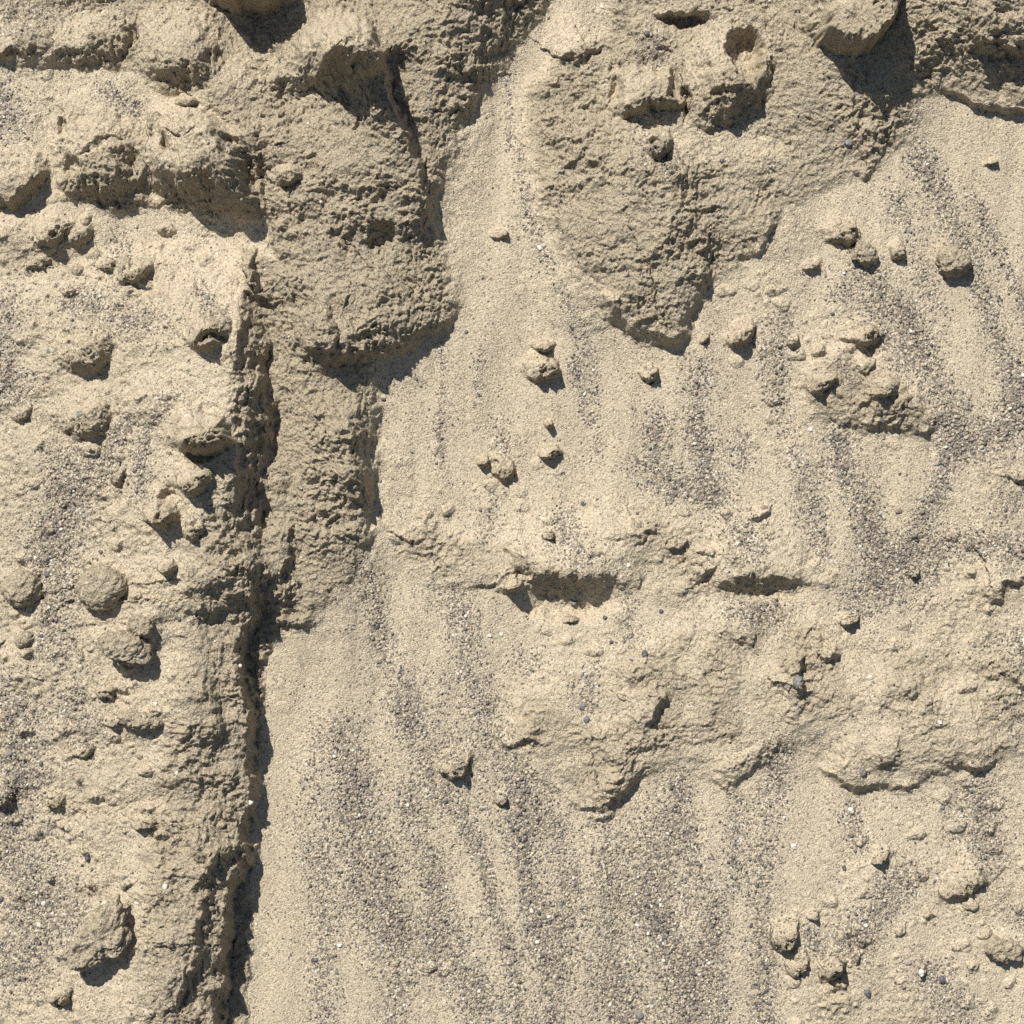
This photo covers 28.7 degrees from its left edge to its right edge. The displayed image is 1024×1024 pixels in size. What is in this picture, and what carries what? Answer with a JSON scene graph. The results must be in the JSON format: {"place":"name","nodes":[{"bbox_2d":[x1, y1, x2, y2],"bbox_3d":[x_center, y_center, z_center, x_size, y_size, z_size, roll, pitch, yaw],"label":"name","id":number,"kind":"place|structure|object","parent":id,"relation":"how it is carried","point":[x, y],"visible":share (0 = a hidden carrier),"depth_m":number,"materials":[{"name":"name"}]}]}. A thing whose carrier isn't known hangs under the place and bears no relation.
{"place":"outdoors","nodes":[
{"label":"outdoors","id":0,"kind":"place"},
{"bbox_2d":[0,0,1023,1023],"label":"sand slope","id":1,"kind":"structure","parent":0,"point":[507,318],"depth_m":4.00,"materials":[{"name":"beige sand"}]},
{"bbox_2d":[0,781,14,806],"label":"sandstone clod","id":2,"kind":"object","parent":1,"relation":"on","point":[4,795],"visible":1,"depth_m":3.95,"materials":[{"name":"beige stone"}]},
{"bbox_2d":[0,569,41,607],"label":"sandstone clod","id":3,"kind":"object","parent":1,"relation":"on","point":[20,588],"visible":1,"depth_m":3.92,"materials":[{"name":"beige stone"}]},
{"bbox_2d":[12,405,30,422],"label":"sandstone clod","id":4,"kind":"object","parent":1,"relation":"on","point":[20,413],"visible":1,"depth_m":3.95,"materials":[{"name":"beige stone"}]},
{"bbox_2d":[14,631,33,648],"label":"sandstone clod","id":5,"kind":"object","parent":1,"relation":"on","point":[23,639],"visible":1,"depth_m":3.93,"materials":[{"name":"beige stone"}]},
{"bbox_2d":[26,251,50,268],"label":"sandstone clod","id":6,"kind":"object","parent":1,"relation":"on","point":[39,260],"visible":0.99,"depth_m":3.97,"materials":[{"name":"beige stone"}]},
{"bbox_2d":[31,218,71,248],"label":"sandstone clod","id":7,"kind":"object","parent":1,"relation":"on","point":[49,233],"visible":1,"depth_m":3.96,"materials":[{"name":"beige stone"}]},
{"bbox_2d":[42,791,65,808],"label":"sandstone clod","id":8,"kind":"object","parent":1,"relation":"on","point":[52,799],"visible":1,"depth_m":3.93,"materials":[{"name":"beige stone"}]},
{"bbox_2d":[44,981,72,1006],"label":"sandstone clod","id":9,"kind":"object","parent":1,"relation":"on","point":[61,991],"visible":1,"depth_m":3.90,"materials":[{"name":"beige stone"}]},
{"bbox_2d":[64,221,93,245],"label":"sandstone clod","id":10,"kind":"object","parent":1,"relation":"on","point":[81,234],"visible":1,"depth_m":3.97,"materials":[{"name":"beige stone"}]},
{"bbox_2d":[56,388,109,440],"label":"sandstone clod","id":11,"kind":"object","parent":1,"relation":"on","point":[92,405],"visible":0.92,"depth_m":3.91,"materials":[{"name":"beige stone"}]},
{"bbox_2d":[71,742,95,758],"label":"sandstone clod","id":12,"kind":"object","parent":1,"relation":"on","point":[84,752],"visible":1,"depth_m":3.92,"materials":[{"name":"beige stone"}]},
{"bbox_2d":[55,319,112,373],"bbox_3d":[-0.840,-0.325,3.918,0.120,0.080,0.112,0,90,0],"label":"sandstone clod","id":13,"kind":"object","parent":1,"relation":"on","point":[81,345],"visible":1,"depth_m":3.91,"materials":[{"name":"beige stone"}]},
{"bbox_2d":[85,853,89,861],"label":"pebble","id":14,"kind":"object","parent":1,"relation":"on","point":[87,857],"visible":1,"depth_m":3.91,"materials":[{"name":"grey stone"}]},
{"bbox_2d":[66,894,131,971],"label":"clod","id":15,"kind":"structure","parent":1,"relation":"on","point":[105,934],"depth_m":3.84,"materials":[{"name":"soil"}]},
{"bbox_2d":[74,564,127,613],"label":"sandstone clod","id":16,"kind":"object","parent":1,"relation":"on","point":[100,588],"visible":1,"depth_m":3.87,"materials":[{"name":"beige stone"}]},
{"bbox_2d":[95,679,114,700],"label":"sandstone clod","id":17,"kind":"object","parent":1,"relation":"on","point":[104,690],"visible":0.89,"depth_m":3.90,"materials":[{"name":"beige stone"}]},
{"bbox_2d":[97,258,114,271],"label":"sandstone clod","id":18,"kind":"object","parent":1,"relation":"on","point":[105,264],"visible":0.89,"depth_m":3.97,"materials":[{"name":"beige stone"}]},
{"bbox_2d":[100,713,120,727],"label":"sandstone clod","id":19,"kind":"object","parent":1,"relation":"on","point":[111,720],"visible":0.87,"depth_m":3.89,"materials":[{"name":"beige stone"}]},
{"bbox_2d":[110,456,125,485],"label":"sandstone clod","id":20,"kind":"object","parent":1,"relation":"on","point":[117,471],"visible":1,"depth_m":3.90,"materials":[{"name":"beige stone"}]},
{"bbox_2d":[97,629,152,667],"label":"sandstone clod","id":21,"kind":"object","parent":1,"relation":"on","point":[128,648],"visible":1,"depth_m":3.84,"materials":[{"name":"beige stone"}]},
{"bbox_2d":[0,259,266,1023],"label":"sandstone bench","id":22,"kind":"object","parent":1,"relation":"on","point":[217,593],"visible":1,"depth_m":3.89,"materials":[{"name":"beige stone"}]},
{"bbox_2d":[143,492,178,528],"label":"sandstone clod","id":23,"kind":"object","parent":22,"relation":"on","point":[159,510],"visible":0.98,"depth_m":3.85,"materials":[{"name":"beige stone"}]},
{"bbox_2d":[175,461,212,495],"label":"sandstone clod","id":24,"kind":"object","parent":22,"relation":"on","point":[192,478],"visible":0.95,"depth_m":3.83,"materials":[{"name":"beige stone"}]},
{"bbox_2d":[168,410,235,457],"bbox_3d":[-0.598,-0.151,3.832,0.133,0.136,0.094,0,90,0],"label":"sandstone clod","id":25,"kind":"object","parent":22,"relation":"on","point":[189,431],"visible":0.97,"depth_m":3.82,"materials":[{"name":"beige stone"}]},
{"bbox_2d":[183,305,230,350],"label":"sandstone clod","id":26,"kind":"object","parent":22,"relation":"on","point":[208,331],"visible":0.93,"depth_m":3.86,"materials":[{"name":"beige stone"}]},
{"bbox_2d":[118,258,153,284],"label":"sandstone clod","id":27,"kind":"object","parent":1,"relation":"on","point":[136,270],"visible":0.94,"depth_m":3.93,"materials":[{"name":"beige stone"}]},
{"bbox_2d":[126,614,153,638],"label":"sandstone clod","id":28,"kind":"object","parent":1,"relation":"on","point":[141,625],"visible":1,"depth_m":3.85,"materials":[{"name":"beige stone"}]},
{"bbox_2d":[117,709,163,730],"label":"sandstone clod","id":29,"kind":"object","parent":1,"relation":"on","point":[133,719],"visible":1,"depth_m":3.86,"materials":[{"name":"beige stone"}]},
{"bbox_2d":[130,813,155,829],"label":"sandstone clod","id":30,"kind":"object","parent":1,"relation":"on","point":[141,821],"visible":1,"depth_m":3.89,"materials":[{"name":"beige stone"}]},
{"bbox_2d":[158,557,174,574],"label":"sandstone clod","id":31,"kind":"object","parent":1,"relation":"on","point":[166,566],"visible":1,"depth_m":3.85,"materials":[{"name":"beige stone"}]},
{"bbox_2d":[183,513,204,542],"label":"sandstone clod","id":32,"kind":"object","parent":1,"relation":"on","point":[193,530],"visible":1,"depth_m":3.85,"materials":[{"name":"beige stone"}]},
{"bbox_2d":[143,106,271,219],"bbox_3d":[-0.599,-0.689,3.913,0.257,0.199,0.226,0,90,0],"label":"sandstone boulder","id":33,"kind":"object","parent":1,"relation":"on","point":[184,146],"visible":0.98,"depth_m":3.90,"materials":[{"name":"beige stone"}]},
{"bbox_2d":[146,111,160,135],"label":"sandstone clod","id":34,"kind":"object","parent":33,"relation":"on","point":[152,117],"visible":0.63,"depth_m":3.94,"materials":[{"name":"beige stone"}]},
{"bbox_2d":[176,92,196,106],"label":"sandstone clod","id":35,"kind":"object","parent":33,"relation":"on","point":[184,100],"visible":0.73,"depth_m":3.94,"materials":[{"name":"beige stone"}]},
{"bbox_2d":[208,0,285,15],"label":"sandstone block","id":36,"kind":"structure","parent":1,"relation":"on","point":[262,7],"depth_m":3.97,"materials":[{"name":"beige stone"}]},
{"bbox_2d":[0,0,514,659],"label":"sandstone wall","id":37,"kind":"structure","parent":1,"relation":"on","point":[360,276],"depth_m":3.93,"materials":[{"name":"beige stone"}]},
{"bbox_2d":[0,146,49,210],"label":"sandstone boulder","id":38,"kind":"object","parent":37,"relation":"on","point":[26,168],"visible":1,"depth_m":3.96,"materials":[{"name":"beige stone"}]},
{"bbox_2d":[0,10,54,57],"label":"sandstone boulder","id":39,"kind":"object","parent":37,"relation":"attached to","point":[28,39],"visible":0.9,"depth_m":3.96,"materials":[{"name":"beige stone"}]},
{"bbox_2d":[51,4,137,70],"bbox_3d":[-0.833,-0.947,3.988,0.163,0.082,0.133,0,90,0],"label":"sandstone boulder","id":40,"kind":"object","parent":37,"relation":"on","point":[87,39],"visible":0.98,"depth_m":3.97,"materials":[{"name":"beige stone"}]},
{"bbox_2d":[51,95,151,212],"bbox_3d":[-0.817,-0.714,3.961,0.204,0.112,0.236,0,90,0],"label":"sandstone boulder","id":41,"kind":"object","parent":37,"relation":"on","point":[85,149],"visible":0.98,"depth_m":3.96,"materials":[{"name":"beige stone"}]},
{"bbox_2d":[131,0,226,95],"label":"sandstone boulder","id":42,"kind":"object","parent":37,"relation":"on","point":[183,40],"visible":0.96,"depth_m":3.95,"materials":[{"name":"beige stone"}]},
{"bbox_2d":[266,160,303,186],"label":"sandstone clod","id":43,"kind":"object","parent":37,"relation":"attached to","point":[281,173],"visible":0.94,"depth_m":3.91,"materials":[{"name":"beige stone"}]},
{"bbox_2d":[297,2,391,105],"bbox_3d":[-0.327,-0.896,3.851,0.187,0.270,0.221,0,90,0],"label":"rock","id":44,"kind":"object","parent":37,"relation":"attached to","point":[332,36],"depth_m":3.84,"materials":[{"name":"beige stone"}]},
{"bbox_2d":[440,747,471,779],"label":"sandstone clod","id":45,"kind":"object","parent":1,"relation":"on","point":[457,771],"visible":0.99,"depth_m":3.99,"materials":[{"name":"beige stone"}]},
{"bbox_2d":[478,456,488,465],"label":"sandstone clod","id":46,"kind":"object","parent":1,"relation":"on","point":[482,460],"visible":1,"depth_m":3.99,"materials":[{"name":"beige stone"}]},
{"bbox_2d":[490,229,507,239],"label":"sandstone clod","id":47,"kind":"object","parent":1,"relation":"on","point":[499,234],"visible":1,"depth_m":3.98,"materials":[{"name":"beige stone"}]},
{"bbox_2d":[495,794,507,804],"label":"sandstone clod","id":48,"kind":"object","parent":1,"relation":"on","point":[498,799],"visible":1,"depth_m":4.00,"materials":[{"name":"beige stone"}]},
{"bbox_2d":[489,454,514,482],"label":"sandstone clod","id":49,"kind":"object","parent":1,"relation":"on","point":[501,467],"visible":1,"depth_m":3.99,"materials":[{"name":"beige stone"}]},
{"bbox_2d":[0,0,1023,1023],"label":"loose grit","id":50,"kind":"object","parent":1,"relation":"on","point":[525,789],"visible":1,"depth_m":3.99,"materials":[{"name":"grey gravel"}]},
{"bbox_2d":[504,578,523,593],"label":"sandstone clod","id":51,"kind":"object","parent":1,"relation":"on","point":[513,585],"visible":0.99,"depth_m":3.97,"materials":[{"name":"beige stone"}]},
{"bbox_2d":[522,352,559,381],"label":"sandstone clod","id":52,"kind":"object","parent":1,"relation":"on","point":[538,364],"visible":1,"depth_m":3.98,"materials":[{"name":"beige stone"}]},
{"bbox_2d":[532,340,553,350],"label":"sandstone clod","id":53,"kind":"object","parent":1,"relation":"on","point":[543,345],"visible":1,"depth_m":3.98,"materials":[{"name":"beige stone"}]},
{"bbox_2d":[543,532,553,539],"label":"sandstone clod","id":54,"kind":"object","parent":1,"relation":"on","point":[547,536],"visible":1,"depth_m":3.97,"materials":[{"name":"beige stone"}]},
{"bbox_2d":[539,446,561,459],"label":"sandstone clod","id":55,"kind":"object","parent":1,"relation":"on","point":[549,453],"visible":1,"depth_m":3.99,"materials":[{"name":"beige stone"}]},
{"bbox_2d":[562,616,578,622],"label":"sandstone clod","id":56,"kind":"object","parent":1,"relation":"on","point":[567,619],"visible":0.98,"depth_m":4.00,"materials":[{"name":"beige stone"}]},
{"bbox_2d":[570,599,578,605],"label":"pebble","id":57,"kind":"object","parent":1,"relation":"on","point":[573,602],"visible":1,"depth_m":4.02,"materials":[{"name":"grey stone"}]},
{"bbox_2d":[578,704,584,709],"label":"pebble","id":58,"kind":"object","parent":1,"relation":"on","point":[581,707],"visible":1,"depth_m":3.98,"materials":[{"name":"grey stone"}]},
{"bbox_2d":[636,1012,643,1019],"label":"pebble","id":59,"kind":"object","parent":1,"relation":"on","point":[639,1015],"visible":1,"depth_m":4.00,"materials":[{"name":"grey stone"}]},
{"bbox_2d":[666,538,686,549],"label":"sandstone clod","id":60,"kind":"object","parent":1,"relation":"on","point":[676,544],"visible":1,"depth_m":3.98,"materials":[{"name":"beige stone"}]},
{"bbox_2d":[701,333,708,342],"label":"sandstone clod","id":61,"kind":"object","parent":1,"relation":"on","point":[704,338],"visible":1,"depth_m":3.98,"materials":[{"name":"beige stone"}]},
{"bbox_2d":[450,451,1023,1023],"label":"sandstone crust","id":62,"kind":"object","parent":1,"relation":"on","point":[818,699],"visible":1,"depth_m":3.98},
{"bbox_2d":[583,716,589,722],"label":"pebble","id":63,"kind":"object","parent":62,"relation":"on","point":[586,719],"visible":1,"depth_m":3.98,"materials":[{"name":"grey stone"}]},
{"bbox_2d":[642,650,647,656],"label":"pebble","id":64,"kind":"object","parent":62,"relation":"on","point":[644,653],"visible":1,"depth_m":3.97,"materials":[{"name":"grey stone"}]},
{"bbox_2d":[792,674,803,688],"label":"pebble","id":65,"kind":"object","parent":62,"relation":"on","point":[798,680],"visible":1,"depth_m":3.94,"materials":[{"name":"grey stone"}]},
{"bbox_2d":[859,768,865,776],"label":"pebble","id":66,"kind":"object","parent":62,"relation":"on","point":[862,772],"visible":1,"depth_m":3.97,"materials":[{"name":"grey stone"}]},
{"bbox_2d":[727,319,756,346],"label":"sandstone clod","id":67,"kind":"object","parent":1,"relation":"on","point":[745,330],"visible":1,"depth_m":3.98,"materials":[{"name":"beige stone"}]},
{"bbox_2d":[515,0,1023,449],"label":"sandstone buttress","id":68,"kind":"structure","parent":1,"relation":"on","point":[579,171],"depth_m":3.96,"materials":[{"name":"beige stone"}]},
{"bbox_2d":[598,60,691,119],"bbox_3d":[0.263,-0.838,3.962,0.186,0.105,0.122,0,90,0],"label":"sandstone boulder","id":69,"kind":"object","parent":68,"relation":"on","point":[643,85],"visible":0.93,"depth_m":3.96,"materials":[{"name":"beige stone"}]},
{"bbox_2d":[640,365,656,383],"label":"sandstone clod","id":70,"kind":"object","parent":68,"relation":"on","point":[648,373],"visible":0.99,"depth_m":3.99,"materials":[{"name":"beige stone"}]},
{"bbox_2d":[640,129,672,160],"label":"sandstone clod","id":71,"kind":"object","parent":68,"relation":"on","point":[653,142],"visible":0.91,"depth_m":3.93,"materials":[{"name":"beige stone"}]},
{"bbox_2d":[680,9,779,131],"bbox_3d":[0.434,-0.878,3.970,0.201,0.159,0.248,0,90,0],"label":"sandstone boulder","id":72,"kind":"object","parent":68,"relation":"on","point":[712,72],"visible":0.94,"depth_m":3.96,"materials":[{"name":"beige stone"}]},
{"bbox_2d":[789,336,798,345],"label":"sandstone clod","id":73,"kind":"object","parent":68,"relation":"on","point":[794,340],"visible":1,"depth_m":3.99,"materials":[{"name":"beige stone"}]},
{"bbox_2d":[806,372,835,393],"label":"sandstone clod","id":74,"kind":"object","parent":68,"relation":"on","point":[816,382],"visible":1,"depth_m":3.97,"materials":[{"name":"beige stone"}]},
{"bbox_2d":[795,0,901,57],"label":"sandstone slab","id":75,"kind":"object","parent":68,"relation":"attached to","point":[860,23],"depth_m":3.86,"materials":[{"name":"beige stone"}]},
{"bbox_2d":[845,139,851,146],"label":"pebble","id":76,"kind":"object","parent":68,"relation":"on","point":[848,142],"visible":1,"depth_m":3.98,"materials":[{"name":"grey stone"}]},
{"bbox_2d":[870,376,895,398],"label":"sandstone clod","id":77,"kind":"object","parent":68,"relation":"on","point":[884,387],"visible":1,"depth_m":3.94,"materials":[{"name":"beige stone"}]},
{"bbox_2d":[771,918,798,951],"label":"sandstone clod","id":78,"kind":"object","parent":1,"relation":"on","point":[784,935],"visible":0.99,"depth_m":3.98,"materials":[{"name":"beige stone"}]},
{"bbox_2d":[791,844,796,849],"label":"pebble","id":79,"kind":"object","parent":1,"relation":"on","point":[794,846],"visible":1,"depth_m":4.00,"materials":[{"name":"white stone"}]},
{"bbox_2d":[784,949,808,977],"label":"sandstone clod","id":80,"kind":"object","parent":1,"relation":"on","point":[795,958],"visible":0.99,"depth_m":3.98,"materials":[{"name":"beige stone"}]},
{"bbox_2d":[803,260,819,269],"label":"sandstone clod","id":81,"kind":"object","parent":1,"relation":"on","point":[812,264],"visible":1,"depth_m":3.99,"materials":[{"name":"beige stone"}]},
{"bbox_2d":[807,910,818,920],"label":"sandstone clod","id":82,"kind":"object","parent":1,"relation":"on","point":[812,915],"visible":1,"depth_m":3.98,"materials":[{"name":"beige stone"}]},
{"bbox_2d":[816,955,843,981],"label":"sandstone clod","id":83,"kind":"object","parent":1,"relation":"on","point":[834,971],"visible":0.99,"depth_m":3.97,"materials":[{"name":"beige stone"}]},
{"bbox_2d":[819,219,859,246],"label":"sandstone clod","id":84,"kind":"object","parent":1,"relation":"on","point":[836,231],"visible":1,"depth_m":3.98,"materials":[{"name":"beige stone"}]},
{"bbox_2d":[840,616,858,625],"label":"sandstone clod","id":85,"kind":"object","parent":1,"relation":"on","point":[851,620],"visible":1,"depth_m":3.98,"materials":[{"name":"beige stone"}]},
{"bbox_2d":[848,807,853,814],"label":"pebble","id":86,"kind":"object","parent":1,"relation":"on","point":[851,810],"visible":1,"depth_m":4.00,"materials":[{"name":"white stone"}]},
{"bbox_2d":[841,321,883,347],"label":"sandstone clod","id":87,"kind":"object","parent":1,"relation":"on","point":[859,333],"visible":0.99,"depth_m":3.98,"materials":[{"name":"beige stone"}]},
{"bbox_2d":[849,240,878,267],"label":"sandstone clod","id":88,"kind":"object","parent":1,"relation":"on","point":[864,254],"visible":1,"depth_m":3.97,"materials":[{"name":"beige stone"}]},
{"bbox_2d":[856,353,874,373],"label":"sandstone clod","id":89,"kind":"object","parent":1,"relation":"on","point":[866,362],"visible":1,"depth_m":3.97,"materials":[{"name":"beige stone"}]},
{"bbox_2d":[864,990,870,996],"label":"pebble","id":90,"kind":"object","parent":1,"relation":"on","point":[867,993],"visible":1,"depth_m":3.99,"materials":[{"name":"grey stone"}]},
{"bbox_2d":[872,850,888,864],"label":"sandstone clod","id":91,"kind":"object","parent":1,"relation":"on","point":[880,858],"visible":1,"depth_m":3.98,"materials":[{"name":"beige stone"}]},
{"bbox_2d":[890,239,905,260],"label":"sandstone clod","id":92,"kind":"object","parent":1,"relation":"on","point":[898,250],"visible":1,"depth_m":3.98,"materials":[{"name":"beige stone"}]},
{"bbox_2d":[895,509,901,513],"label":"pebble","id":93,"kind":"object","parent":1,"relation":"on","point":[897,511],"visible":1,"depth_m":3.99,"materials":[{"name":"beige stone"}]},
{"bbox_2d":[908,569,918,576],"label":"sandstone clod","id":94,"kind":"object","parent":1,"relation":"on","point":[913,571],"visible":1,"depth_m":3.99,"materials":[{"name":"beige stone"}]},
{"bbox_2d":[919,969,923,976],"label":"pebble","id":95,"kind":"object","parent":1,"relation":"on","point":[921,972],"visible":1,"depth_m":3.98,"materials":[{"name":"white stone"}]},
{"bbox_2d":[939,976,945,983],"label":"pebble","id":96,"kind":"object","parent":1,"relation":"on","point":[942,979],"visible":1,"depth_m":4.00,"materials":[{"name":"grey stone"}]},
{"bbox_2d":[935,245,971,278],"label":"sandstone clod","id":97,"kind":"object","parent":1,"relation":"on","point":[951,262],"visible":1,"depth_m":3.97,"materials":[{"name":"beige stone"}]},
{"bbox_2d":[939,869,987,898],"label":"sandstone clod","id":98,"kind":"object","parent":1,"relation":"on","point":[964,880],"visible":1,"depth_m":3.98,"materials":[{"name":"beige stone"}]},
{"bbox_2d":[985,159,997,164],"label":"sandstone clod","id":99,"kind":"object","parent":1,"relation":"on","point":[991,161],"visible":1,"depth_m":3.98,"materials":[{"name":"beige stone"}]},
{"bbox_2d":[983,934,1022,963],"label":"sandstone clod","id":100,"kind":"object","parent":1,"relation":"on","point":[997,948],"visible":1,"depth_m":3.97,"materials":[{"name":"beige stone"}]},
{"bbox_2d":[1010,467,1023,482],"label":"sandstone clod","id":101,"kind":"object","parent":1,"relation":"on","point":[1017,475],"visible":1,"depth_m":3.99,"materials":[{"name":"beige stone"}]}
]}

